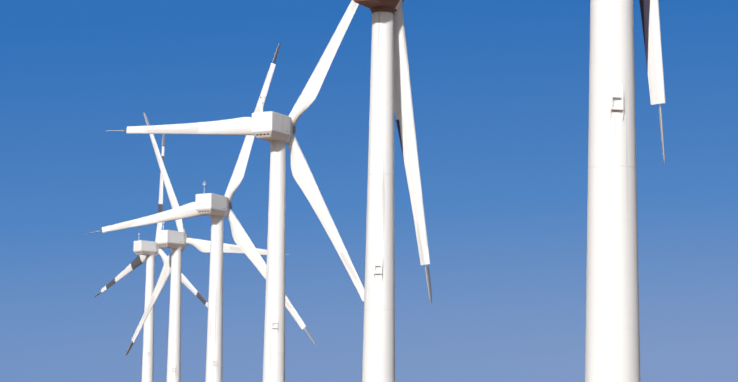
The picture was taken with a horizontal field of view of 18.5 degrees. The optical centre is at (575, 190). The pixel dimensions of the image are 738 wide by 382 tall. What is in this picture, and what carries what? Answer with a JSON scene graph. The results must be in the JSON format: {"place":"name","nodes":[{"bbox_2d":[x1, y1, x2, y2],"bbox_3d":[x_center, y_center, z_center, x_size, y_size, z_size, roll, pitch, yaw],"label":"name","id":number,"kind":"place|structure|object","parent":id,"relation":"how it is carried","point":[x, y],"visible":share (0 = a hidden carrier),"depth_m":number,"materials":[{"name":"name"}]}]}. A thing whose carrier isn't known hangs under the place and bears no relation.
{"place":"outdoors","nodes":[
{"label":"outdoors","id":0,"kind":"place"},
{"bbox_2d":[0,0,737,381],"label":"sky","id":1,"kind":"structure","parent":0,"point":[500,88],"materials":[{"name":"blue"}]},
{"bbox_3d":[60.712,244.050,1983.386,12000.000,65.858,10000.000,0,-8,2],"label":"ground","id":2,"kind":"structure","parent":0,"visible":0},
{"bbox_2d":[94,134,207,381],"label":"wind turbine","id":3,"kind":"object","parent":2,"relation":"on","point":[146,251],"visible":0.79,"depth_m":535.07,"materials":[{"name":"white paint"}]},
{"bbox_2d":[86,43,315,381],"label":"wind turbine","id":4,"kind":"object","parent":2,"relation":"on","point":[216,208],"visible":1,"depth_m":359.50,"materials":[{"name":"white paint"}]},
{"bbox_2d":[126,112,288,381],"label":"wind turbine","id":5,"kind":"object","parent":2,"relation":"on","point":[178,241],"visible":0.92,"depth_m":435.42,"materials":[{"name":"white paint"}]},
{"bbox_2d":[108,0,364,381],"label":"wind turbine","id":6,"kind":"object","parent":2,"relation":"on","point":[277,131],"visible":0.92,"depth_m":285.09,"materials":[{"name":"white paint"}]},
{"bbox_2d":[353,0,431,381],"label":"wind turbine","id":7,"kind":"object","parent":2,"relation":"on","point":[390,91],"visible":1,"depth_m":198.70,"materials":[{"name":"white paint"}]},
{"bbox_2d":[585,0,664,381],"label":"wind turbine","id":8,"kind":"object","parent":2,"relation":"on","point":[612,345],"visible":1,"depth_m":124.25,"materials":[{"name":"white paint"}]}
]}

